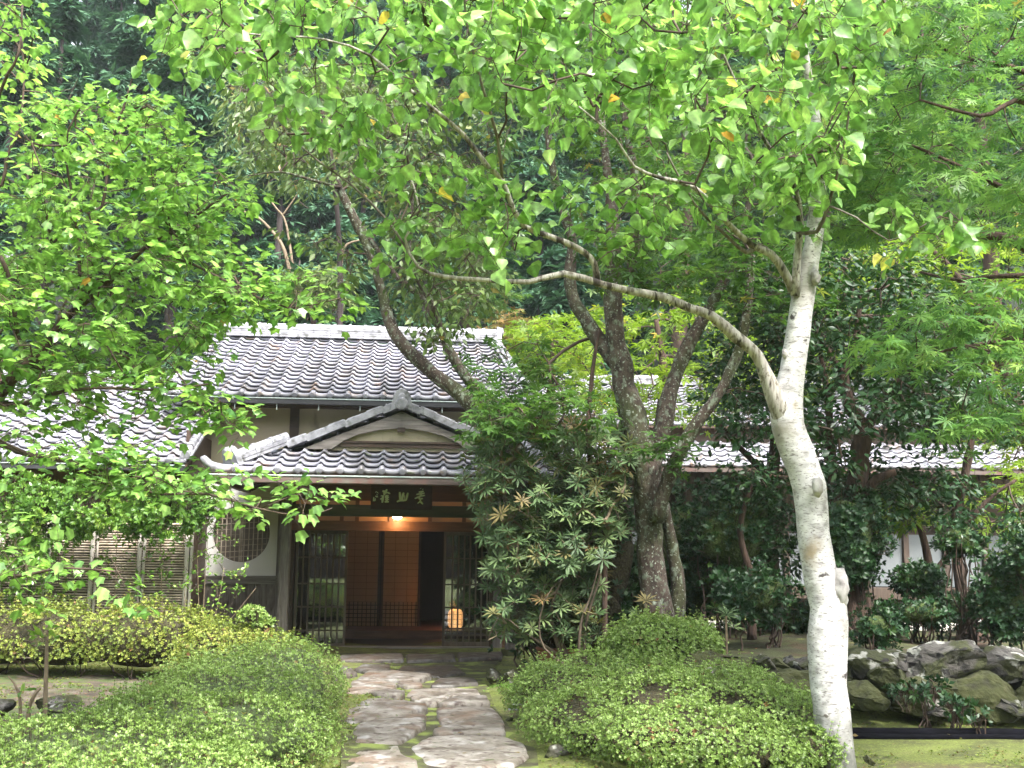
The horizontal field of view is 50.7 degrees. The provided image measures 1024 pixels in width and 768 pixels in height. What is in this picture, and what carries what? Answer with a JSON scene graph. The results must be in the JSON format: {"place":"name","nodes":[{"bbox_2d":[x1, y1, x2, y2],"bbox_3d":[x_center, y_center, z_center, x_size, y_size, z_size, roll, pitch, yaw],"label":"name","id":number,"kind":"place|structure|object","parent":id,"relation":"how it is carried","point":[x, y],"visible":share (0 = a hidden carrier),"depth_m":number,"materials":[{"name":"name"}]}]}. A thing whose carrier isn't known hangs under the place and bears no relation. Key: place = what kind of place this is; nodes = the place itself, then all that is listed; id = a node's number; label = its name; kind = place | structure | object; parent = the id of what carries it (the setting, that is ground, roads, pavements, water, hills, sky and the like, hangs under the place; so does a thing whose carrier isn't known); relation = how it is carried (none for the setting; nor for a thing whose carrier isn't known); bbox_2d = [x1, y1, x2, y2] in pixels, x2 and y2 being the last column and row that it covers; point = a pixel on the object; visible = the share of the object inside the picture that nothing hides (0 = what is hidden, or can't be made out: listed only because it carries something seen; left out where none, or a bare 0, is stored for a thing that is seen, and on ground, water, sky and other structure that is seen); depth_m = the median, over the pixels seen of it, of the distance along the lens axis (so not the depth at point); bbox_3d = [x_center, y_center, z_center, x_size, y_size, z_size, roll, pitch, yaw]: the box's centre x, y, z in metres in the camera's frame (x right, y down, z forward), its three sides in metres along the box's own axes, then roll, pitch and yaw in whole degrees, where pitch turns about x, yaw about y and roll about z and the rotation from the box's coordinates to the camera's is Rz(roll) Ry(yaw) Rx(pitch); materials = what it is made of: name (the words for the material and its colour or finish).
{"place":"outdoors","nodes":[
{"label":"outdoors","id":0,"kind":"place"},
{"bbox_2d":[325,651,538,767],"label":"flagstone path","id":1,"kind":"structure","parent":0,"point":[454,697],"depth_m":9.68,"materials":[{"name":"stone"}]},
{"bbox_2d":[0,614,1023,767],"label":"ground","id":2,"kind":"structure","parent":0,"point":[906,753],"depth_m":9.01,"materials":[{"name":"plant"}]},
{"bbox_2d":[0,451,79,617],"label":"hedge shrub","id":3,"kind":"object","parent":2,"relation":"on","point":[13,537],"visible":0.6,"depth_m":13.38,"materials":[{"name":"green plant"}]},
{"bbox_2d":[0,519,87,616],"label":"hedge shrub","id":4,"kind":"object","parent":2,"relation":"on","point":[49,590],"visible":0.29,"depth_m":13.64,"materials":[{"name":"green plant"}]},
{"bbox_2d":[35,694,81,718],"bbox_3d":[-4.022,2.855,9.573,0.416,0.205,0.290,1,-8,0],"label":"rock","id":5,"kind":"object","parent":2,"relation":"on","point":[51,700],"visible":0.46,"depth_m":9.52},
{"bbox_2d":[0,675,179,739],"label":"soil bed","id":6,"kind":"object","parent":2,"relation":"on","point":[93,680],"visible":0.26,"depth_m":11.47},
{"bbox_2d":[7,624,62,733],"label":"sapling","id":7,"kind":"object","parent":6,"relation":"on","point":[39,632],"visible":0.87,"depth_m":8.72,"materials":[{"name":"brown plant"}]},
{"bbox_2d":[0,519,193,662],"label":"bamboo fence","id":8,"kind":"object","parent":2,"relation":"on","point":[83,551],"visible":0.21,"depth_m":14.12,"materials":[{"name":"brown wood"}]},
{"bbox_2d":[0,370,222,622],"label":"side wing","id":9,"kind":"structure","parent":2,"relation":"on","point":[199,445],"depth_m":15.45,"materials":[{"name":"tile"}]},
{"bbox_2d":[0,583,234,678],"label":"azalea bush","id":10,"kind":"object","parent":2,"relation":"on","point":[87,637],"visible":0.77,"depth_m":12.37,"materials":[{"name":"green plant"}]},
{"bbox_2d":[88,532,195,623],"bbox_3d":[-4.694,2.424,13.691,1.471,1.908,0.755,1,-8,0],"label":"hedge shrub","id":11,"kind":"object","parent":2,"relation":"on","point":[142,571],"visible":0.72,"depth_m":13.68,"materials":[{"name":"green plant"}]},
{"bbox_2d":[0,627,353,767],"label":"azalea hedge","id":12,"kind":"object","parent":2,"relation":"on","point":[247,709],"visible":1,"depth_m":7.08,"materials":[{"name":"green plant"}]},
{"bbox_2d":[0,0,378,627],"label":"lobed leaf tree","id":13,"kind":"object","parent":2,"relation":"on","point":[162,247],"visible":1,"depth_m":6.26,"materials":[{"name":"green plant"}]},
{"bbox_2d":[186,501,255,623],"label":"corner shrub","id":14,"kind":"object","parent":2,"relation":"on","point":[208,556],"visible":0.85,"depth_m":13.63,"materials":[{"name":"green plant"}]},
{"bbox_2d":[165,611,314,667],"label":"azalea bush","id":15,"kind":"object","parent":2,"relation":"on","point":[241,634],"visible":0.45,"depth_m":12.06,"materials":[{"name":"green plant"}]},
{"bbox_2d":[235,603,276,636],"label":"azalea bush","id":16,"kind":"object","parent":2,"relation":"on","point":[253,611],"visible":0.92,"depth_m":12.22,"materials":[{"name":"green plant"}]},
{"bbox_2d":[165,322,721,655],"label":"entrance house","id":17,"kind":"structure","parent":2,"relation":"on","point":[356,414],"depth_m":16.76,"materials":[{"name":"tile"}]},
{"bbox_2d":[214,505,269,561],"bbox_3d":[-4.154,2.307,16.632,0.872,0.870,0.150,1,-8,-5],"label":"round window","id":18,"kind":"structure","parent":17,"relation":"in","point":[252,542],"depth_m":16.65,"materials":[{"name":"paper"}]},
{"bbox_2d":[293,530,347,645],"bbox_3d":[-2.936,3.123,16.564,0.783,1.737,0.037,1,-8,-5],"label":"lattice door","id":19,"kind":"structure","parent":17,"relation":"in","point":[309,532],"depth_m":16.55,"materials":[{"name":"brown wood"}]},
{"bbox_2d":[371,485,431,509],"bbox_3d":[-1.575,1.600,15.409,0.870,0.380,0.039,1,-8,-5],"label":"name board","id":20,"kind":"object","parent":17,"relation":"attached to","point":[408,497],"visible":0.98,"depth_m":15.39,"materials":[{"name":"wood"}]},
{"bbox_2d":[442,532,488,645],"bbox_3d":[-0.610,3.170,16.716,0.920,1.737,0.037,1,-8,-5],"label":"lattice door","id":21,"kind":"structure","parent":17,"relation":"in","point":[450,643],"depth_m":16.67,"materials":[{"name":"brown wood"}]},
{"bbox_2d":[463,300,549,358],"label":"maple tree","id":22,"kind":"object","parent":2,"relation":"on","point":[499,323],"visible":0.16,"depth_m":25.86,"materials":[{"name":"green plant"}]},
{"bbox_2d":[454,409,640,663],"bbox_3d":[0.430,1.749,12.490,2.314,3.192,1.684,1,-8,0],"label":"rhododendron","id":23,"kind":"object","parent":2,"relation":"on","point":[573,508],"visible":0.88,"depth_m":12.08,"materials":[{"name":"green plant"}]},
{"bbox_2d":[502,310,605,443],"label":"maple tree","id":24,"kind":"object","parent":2,"relation":"on","point":[518,334],"visible":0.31,"depth_m":22.70,"materials":[{"name":"green plant"}]},
{"bbox_2d":[473,455,638,672],"bbox_3d":[0.650,2.217,13.268,2.244,2.716,1.546,1,-8,0],"label":"rhododendron thicket","id":25,"kind":"object","parent":2,"relation":"on","point":[621,561],"visible":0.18,"depth_m":13.11,"materials":[{"name":"green plant"}]},
{"bbox_2d":[125,0,989,767],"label":"birch tree","id":26,"kind":"object","parent":2,"relation":"on","point":[669,74],"visible":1,"depth_m":6.98,"materials":[{"name":"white plant"}]},
{"bbox_2d":[585,328,607,646],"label":"dead sapling","id":27,"kind":"object","parent":2,"relation":"on","point":[605,567],"visible":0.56,"depth_m":12.20,"materials":[{"name":"brown plant"}]},
{"bbox_2d":[596,604,728,671],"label":"azalea bush","id":28,"kind":"object","parent":2,"relation":"on","point":[676,635],"visible":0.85,"depth_m":10.55,"materials":[{"name":"green plant"}]},
{"bbox_2d":[492,637,854,767],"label":"azalea hedge","id":29,"kind":"object","parent":2,"relation":"on","point":[685,715],"visible":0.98,"depth_m":8.12,"materials":[{"name":"green plant"}]},
{"bbox_2d":[666,457,797,638],"bbox_3d":[2.705,1.990,13.052,1.506,2.203,1.332,-4,-10,30],"label":"evergreen shrub","id":30,"kind":"object","parent":2,"relation":"on","point":[713,536],"visible":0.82,"depth_m":12.88,"materials":[{"name":"green plant"}]},
{"bbox_2d":[686,259,854,604],"bbox_3d":[3.584,0.770,14.625,2.592,5.276,2.648,1,-8,0],"label":"evergreen tree","id":31,"kind":"object","parent":2,"relation":"on","point":[716,367],"visible":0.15,"depth_m":14.33,"materials":[{"name":"green plant"}]},
{"bbox_2d":[526,374,1023,614],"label":"gallery house","id":32,"kind":"structure","parent":2,"relation":"on","point":[910,545],"depth_m":25.33,"materials":[{"name":"tile"}]},
{"bbox_2d":[660,639,1023,725],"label":"stone retaining wall","id":33,"kind":"structure","parent":2,"relation":"on","point":[991,677],"depth_m":9.89,"materials":[{"name":"stone"}]},
{"bbox_2d":[683,243,1022,636],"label":"evergreen tree","id":34,"kind":"object","parent":2,"relation":"on","point":[888,403],"visible":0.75,"depth_m":12.84,"materials":[{"name":"green plant"}]},
{"bbox_2d":[833,546,887,602],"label":"evergreen shrub","id":35,"kind":"object","parent":2,"relation":"on","point":[866,575],"visible":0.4,"depth_m":12.65,"materials":[{"name":"green plant"}]},
{"bbox_2d":[782,365,1023,600],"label":"evergreen tree","id":36,"kind":"object","parent":2,"relation":"on","point":[960,484],"visible":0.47,"depth_m":13.57,"materials":[{"name":"green plant"}]},
{"bbox_2d":[795,0,1023,464],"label":"maple tree","id":37,"kind":"object","parent":2,"relation":"on","point":[870,192],"visible":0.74,"depth_m":8.06,"materials":[{"name":"green plant"}]},
{"bbox_2d":[881,673,993,733],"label":"shrub","id":38,"kind":"object","parent":2,"relation":"on","point":[921,695],"visible":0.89,"depth_m":9.36,"materials":[{"name":"green plant"}]},
{"bbox_2d":[852,727,1023,739],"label":"drain pipe","id":39,"kind":"object","parent":2,"relation":"on","point":[924,733],"visible":0.79,"depth_m":9.16,"materials":[{"name":"black plastic"}]},
{"bbox_2d":[929,512,992,644],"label":"evergreen shrub","id":40,"kind":"object","parent":2,"relation":"on","point":[959,538],"visible":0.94,"depth_m":12.16,"materials":[{"name":"green plant"}]},
{"bbox_2d":[8,162,1023,376],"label":"hillside","id":41,"kind":"structure","parent":0,"point":[241,237],"depth_m":46.74,"materials":[{"name":"plant"}]},
{"bbox_2d":[0,0,57,330],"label":"cedar tree","id":42,"kind":"object","parent":41,"relation":"on","point":[6,139],"visible":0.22,"depth_m":40.95,"materials":[{"name":"plant"}]},
{"bbox_2d":[0,0,108,335],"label":"cedar tree","id":43,"kind":"object","parent":41,"relation":"on","point":[64,25],"visible":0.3,"depth_m":39.53,"materials":[{"name":"plant"}]},
{"bbox_2d":[81,0,134,228],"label":"cedar tree","id":44,"kind":"object","parent":41,"relation":"on","point":[92,23],"visible":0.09,"depth_m":56.65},
{"bbox_2d":[81,0,142,235],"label":"cedar tree","id":45,"kind":"object","parent":41,"relation":"on","point":[99,58],"visible":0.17,"depth_m":53.86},
{"bbox_2d":[87,0,187,354],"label":"cedar tree","id":46,"kind":"object","parent":41,"relation":"on","point":[135,48],"visible":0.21,"depth_m":43.01,"materials":[{"name":"plant"}]},
{"bbox_2d":[107,174,186,334],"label":"cedar tree","id":47,"kind":"object","parent":41,"relation":"on","point":[151,323],"visible":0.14,"depth_m":43.59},
{"bbox_2d":[110,0,236,367],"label":"cedar tree","id":48,"kind":"object","parent":41,"relation":"on","point":[201,112],"visible":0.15,"depth_m":39.21,"materials":[{"name":"plant"}]},
{"bbox_2d":[149,156,237,372],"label":"cedar tree","id":49,"kind":"object","parent":41,"relation":"on","point":[191,277],"visible":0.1,"depth_m":34.04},
{"bbox_2d":[157,0,263,286],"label":"cedar tree","id":50,"kind":"object","parent":41,"relation":"on","point":[229,171],"visible":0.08,"depth_m":41.87,"materials":[{"name":"plant"}]},
{"bbox_2d":[230,114,317,339],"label":"cedar tree","id":51,"kind":"object","parent":41,"relation":"on","point":[275,259],"visible":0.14,"depth_m":37.12,"materials":[{"name":"plant"}]},
{"bbox_2d":[237,0,312,244],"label":"cedar tree","id":52,"kind":"object","parent":41,"relation":"on","point":[271,217],"visible":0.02,"depth_m":52.59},
{"bbox_2d":[214,257,336,528],"bbox_3d":[-6.735,1.393,32.317,5.376,10.601,5.008,5,-10,-29],"label":"cedar tree","id":53,"kind":"object","parent":41,"relation":"on","point":[299,320],"visible":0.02,"depth_m":32.48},
{"bbox_2d":[246,0,323,229],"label":"cedar tree","id":54,"kind":"object","parent":41,"relation":"on","point":[293,48],"visible":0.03,"depth_m":48.78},
{"bbox_2d":[239,178,359,271],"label":"dead tree","id":55,"kind":"object","parent":41,"relation":"on","point":[281,242],"visible":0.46,"depth_m":34.00,"materials":[{"name":"wood"}]},
{"bbox_2d":[259,265,359,341],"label":"broadleaf tree","id":56,"kind":"object","parent":41,"relation":"on","point":[323,278],"visible":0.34,"depth_m":30.05,"materials":[{"name":"green plant"}]},
{"bbox_2d":[285,104,343,321],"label":"cedar tree","id":57,"kind":"object","parent":41,"relation":"on","point":[320,210],"visible":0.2,"depth_m":45.68,"materials":[{"name":"plant"}]},
{"bbox_2d":[291,27,345,232],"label":"cedar tree","id":58,"kind":"object","parent":41,"relation":"on","point":[328,35],"visible":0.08,"depth_m":56.00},
{"bbox_2d":[309,216,377,342],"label":"tree","id":59,"kind":"object","parent":41,"relation":"on","point":[345,227],"visible":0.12,"depth_m":36.52,"materials":[{"name":"plant"}]},
{"bbox_2d":[307,21,389,295],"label":"cedar tree","id":60,"kind":"object","parent":41,"relation":"on","point":[358,30],"visible":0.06,"depth_m":49.25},
{"bbox_2d":[325,122,398,324],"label":"cedar tree","id":61,"kind":"object","parent":41,"relation":"on","point":[361,212],"visible":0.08,"depth_m":42.33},
{"bbox_2d":[348,144,439,320],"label":"cedar tree","id":62,"kind":"object","parent":41,"relation":"on","point":[378,219],"visible":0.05,"depth_m":44.92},
{"bbox_2d":[369,212,453,344],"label":"cedar tree","id":63,"kind":"object","parent":41,"relation":"on","point":[399,297],"visible":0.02,"depth_m":40.68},
{"bbox_2d":[395,169,454,345],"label":"cedar tree","id":64,"kind":"object","parent":41,"relation":"on","point":[402,322],"visible":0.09,"depth_m":36.29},
{"bbox_2d":[399,8,452,207],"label":"cedar tree","id":65,"kind":"object","parent":41,"relation":"on","point":[425,69],"visible":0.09,"depth_m":56.61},
{"bbox_2d":[435,71,492,327],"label":"cedar tree","id":66,"kind":"object","parent":41,"relation":"on","point":[463,144],"visible":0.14,"depth_m":46.52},
{"bbox_2d":[432,2,511,275],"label":"cedar tree","id":67,"kind":"object","parent":41,"relation":"on","point":[484,151],"visible":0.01,"depth_m":50.52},
{"bbox_2d":[469,275,529,440],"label":"cedar tree","id":68,"kind":"object","parent":41,"relation":"on","point":[512,304],"visible":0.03,"depth_m":33.46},
{"bbox_2d":[478,31,556,268],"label":"tree","id":69,"kind":"object","parent":41,"relation":"on","point":[526,159],"visible":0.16,"depth_m":42.14,"materials":[{"name":"plant"}]},
{"bbox_2d":[516,134,582,342],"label":"cedar tree","id":70,"kind":"object","parent":41,"relation":"on","point":[566,169],"visible":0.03,"depth_m":45.22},
{"bbox_2d":[505,159,601,369],"bbox_3d":[1.245,-2.412,37.838,5.283,11.182,5.670,4,-9,-21],"label":"tree","id":71,"kind":"object","parent":41,"relation":"on","point":[546,214],"visible":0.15,"depth_m":37.82,"materials":[{"name":"plant"}]},
{"bbox_2d":[525,238,611,385],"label":"tree","id":72,"kind":"object","parent":41,"relation":"on","point":[551,296],"visible":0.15,"depth_m":32.62,"materials":[{"name":"plant"}]},
{"bbox_2d":[549,99,643,361],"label":"tree","id":73,"kind":"object","parent":41,"relation":"on","point":[577,162],"visible":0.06,"depth_m":42.05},
{"bbox_2d":[590,217,662,386],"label":"cedar tree","id":74,"kind":"object","parent":41,"relation":"on","point":[627,308],"visible":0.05,"depth_m":38.00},
{"bbox_2d":[658,232,717,387],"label":"cedar tree","id":75,"kind":"object","parent":41,"relation":"on","point":[695,356],"visible":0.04,"depth_m":34.41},
{"bbox_2d":[563,0,849,386],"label":"broadleaf tree","id":76,"kind":"object","parent":41,"relation":"on","point":[676,335],"visible":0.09,"depth_m":30.84,"materials":[{"name":"green plant"}]},
{"bbox_2d":[698,2,806,374],"bbox_3d":[8.363,-5.755,37.250,4.689,17.634,4.668,1,-8,-5],"label":"cedar tree","id":77,"kind":"object","parent":41,"relation":"on","point":[745,60],"visible":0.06,"depth_m":37.35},
{"bbox_2d":[613,111,1023,376],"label":"broadleaf tree","id":78,"kind":"object","parent":41,"relation":"on","point":[647,335],"visible":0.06,"depth_m":32.23,"materials":[{"name":"green plant"}]},
{"bbox_2d":[910,51,1009,376],"bbox_3d":[15.043,-4.301,37.774,4.218,15.860,4.199,-2,-9,19],"label":"cedar tree","id":79,"kind":"object","parent":41,"relation":"on","point":[952,120],"visible":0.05,"depth_m":38.19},
{"bbox_2d":[939,0,1023,231],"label":"cedar tree","id":80,"kind":"object","parent":41,"relation":"on","point":[998,90],"visible":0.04,"depth_m":42.98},
{"bbox_2d":[635,627,1023,669],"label":"terrace","id":81,"kind":"structure","parent":0,"point":[793,645],"depth_m":12.06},
{"bbox_2d":[450,0,865,619],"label":"lichen tree","id":82,"kind":"object","parent":81,"relation":"on","point":[652,488],"visible":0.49,"depth_m":12.30,"materials":[{"name":"green plant"}]},
{"bbox_2d":[621,437,755,629],"bbox_3d":[2.197,2.000,14.000,2.269,2.728,1.921,1,-8,0],"label":"evergreen shrub","id":83,"kind":"object","parent":81,"relation":"on","point":[694,598],"visible":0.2,"depth_m":13.70,"materials":[{"name":"green plant"}]},
{"bbox_2d":[713,453,792,639],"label":"evergreen tree","id":84,"kind":"object","parent":81,"relation":"on","point":[757,485],"visible":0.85,"depth_m":12.63,"materials":[{"name":"green plant"}]},
{"bbox_2d":[704,556,805,651],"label":"evergreen shrub","id":85,"kind":"object","parent":81,"relation":"on","point":[757,593],"visible":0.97,"depth_m":11.63,"materials":[{"name":"green plant"}]},
{"bbox_2d":[714,590,927,637],"bbox_3d":[3.989,2.948,13.736,2.903,0.683,2.331,4,-9,-22],"label":"evergreen shrub","id":86,"kind":"object","parent":81,"relation":"on","point":[798,620],"visible":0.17,"depth_m":13.31,"materials":[{"name":"green plant"}]},
{"bbox_2d":[788,468,902,637],"bbox_3d":[3.985,1.965,12.797,1.383,2.160,1.146,1,-8,0],"label":"evergreen shrub","id":87,"kind":"object","parent":81,"relation":"on","point":[853,524],"visible":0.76,"depth_m":12.65,"materials":[{"name":"green plant"}]},
{"bbox_2d":[848,600,909,650],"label":"evergreen shrub","id":88,"kind":"object","parent":81,"relation":"on","point":[881,628],"visible":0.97,"depth_m":10.97,"materials":[{"name":"green plant"}]},
{"bbox_2d":[879,557,952,641],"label":"evergreen shrub","id":89,"kind":"object","parent":81,"relation":"on","point":[919,576],"visible":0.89,"depth_m":12.65,"materials":[{"name":"green plant"}]},
{"bbox_2d":[874,584,983,643],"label":"evergreen shrub","id":90,"kind":"object","parent":81,"relation":"on","point":[933,612],"visible":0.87,"depth_m":12.16,"materials":[{"name":"green plant"}]},
{"bbox_2d":[872,460,1023,630],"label":"maple tree","id":91,"kind":"object","parent":81,"relation":"on","point":[926,551],"visible":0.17,"depth_m":14.80,"materials":[{"name":"green plant"}]},
{"bbox_2d":[962,533,1023,651],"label":"evergreen shrub","id":92,"kind":"object","parent":81,"relation":"on","point":[1000,609],"visible":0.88,"depth_m":11.62,"materials":[{"name":"green plant"}]},
{"bbox_2d":[997,517,1023,595],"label":"evergreen shrub","id":93,"kind":"object","parent":81,"relation":"on","point":[1014,564],"visible":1,"depth_m":11.41,"materials":[{"name":"green plant"}]},
{"bbox_2d":[708,621,955,630],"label":"gravel yard","id":94,"kind":"structure","parent":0,"point":[920,628],"depth_m":21.43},
{"bbox_2d":[545,279,872,475],"bbox_3d":[3.800,0.492,19.121,6.625,5.209,4.901,1,-8,0],"label":"maple tree","id":95,"kind":"object","parent":94,"relation":"on","point":[662,371],"visible":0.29,"depth_m":18.44,"materials":[{"name":"green plant"}]},
{"bbox_2d":[819,220,1023,511],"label":"maple tree","id":96,"kind":"object","parent":94,"relation":"on","point":[940,258],"visible":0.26,"depth_m":17.12,"materials":[{"name":"green plant"}]},
{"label":"hillside behind","id":97,"kind":"structure","parent":0,"visible":0},
{"bbox_2d":[0,472,123,553],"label":"hedge shrub","id":98,"kind":"object","parent":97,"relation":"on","point":[27,503],"visible":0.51,"depth_m":13.33,"materials":[{"name":"green plant"}]},
{"bbox_2d":[50,476,184,557],"bbox_3d":[-4.917,1.619,13.443,1.658,1.082,1.037,2,-9,-12],"label":"hedge shrub","id":99,"kind":"object","parent":97,"relation":"on","point":[84,513],"visible":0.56,"depth_m":13.30,"materials":[{"name":"green plant"}]},
{"bbox_2d":[119,471,230,546],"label":"hedge shrub","id":100,"kind":"object","parent":97,"relation":"on","point":[190,524],"visible":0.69,"depth_m":13.38,"materials":[{"name":"green plant"}]},
{"bbox_2d":[204,43,408,342],"bbox_3d":[-5.339,-4.045,27.874,6.095,11.011,5.261,1,-8,0],"label":"broadleaf tree","id":101,"kind":"object","parent":97,"relation":"on","point":[291,191],"visible":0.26,"depth_m":27.51,"materials":[{"name":"green plant"}]},
{"bbox_2d":[204,53,533,480],"bbox_3d":[-1.851,-1.775,14.060,4.467,6.389,3.377,1,-8,0],"label":"leaning tree","id":102,"kind":"object","parent":97,"relation":"on","point":[421,362],"visible":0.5,"depth_m":13.76,"materials":[{"name":"green plant"}]},
{"bbox_2d":[420,208,539,345],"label":"broadleaf tree","id":103,"kind":"object","parent":97,"relation":"on","point":[516,295],"visible":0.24,"depth_m":28.33,"materials":[{"name":"green plant"}]},
{"bbox_2d":[813,0,1023,479],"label":"broadleaf tree","id":104,"kind":"object","parent":97,"relation":"on","point":[987,259],"visible":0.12,"depth_m":26.63,"materials":[{"name":"green plant"}]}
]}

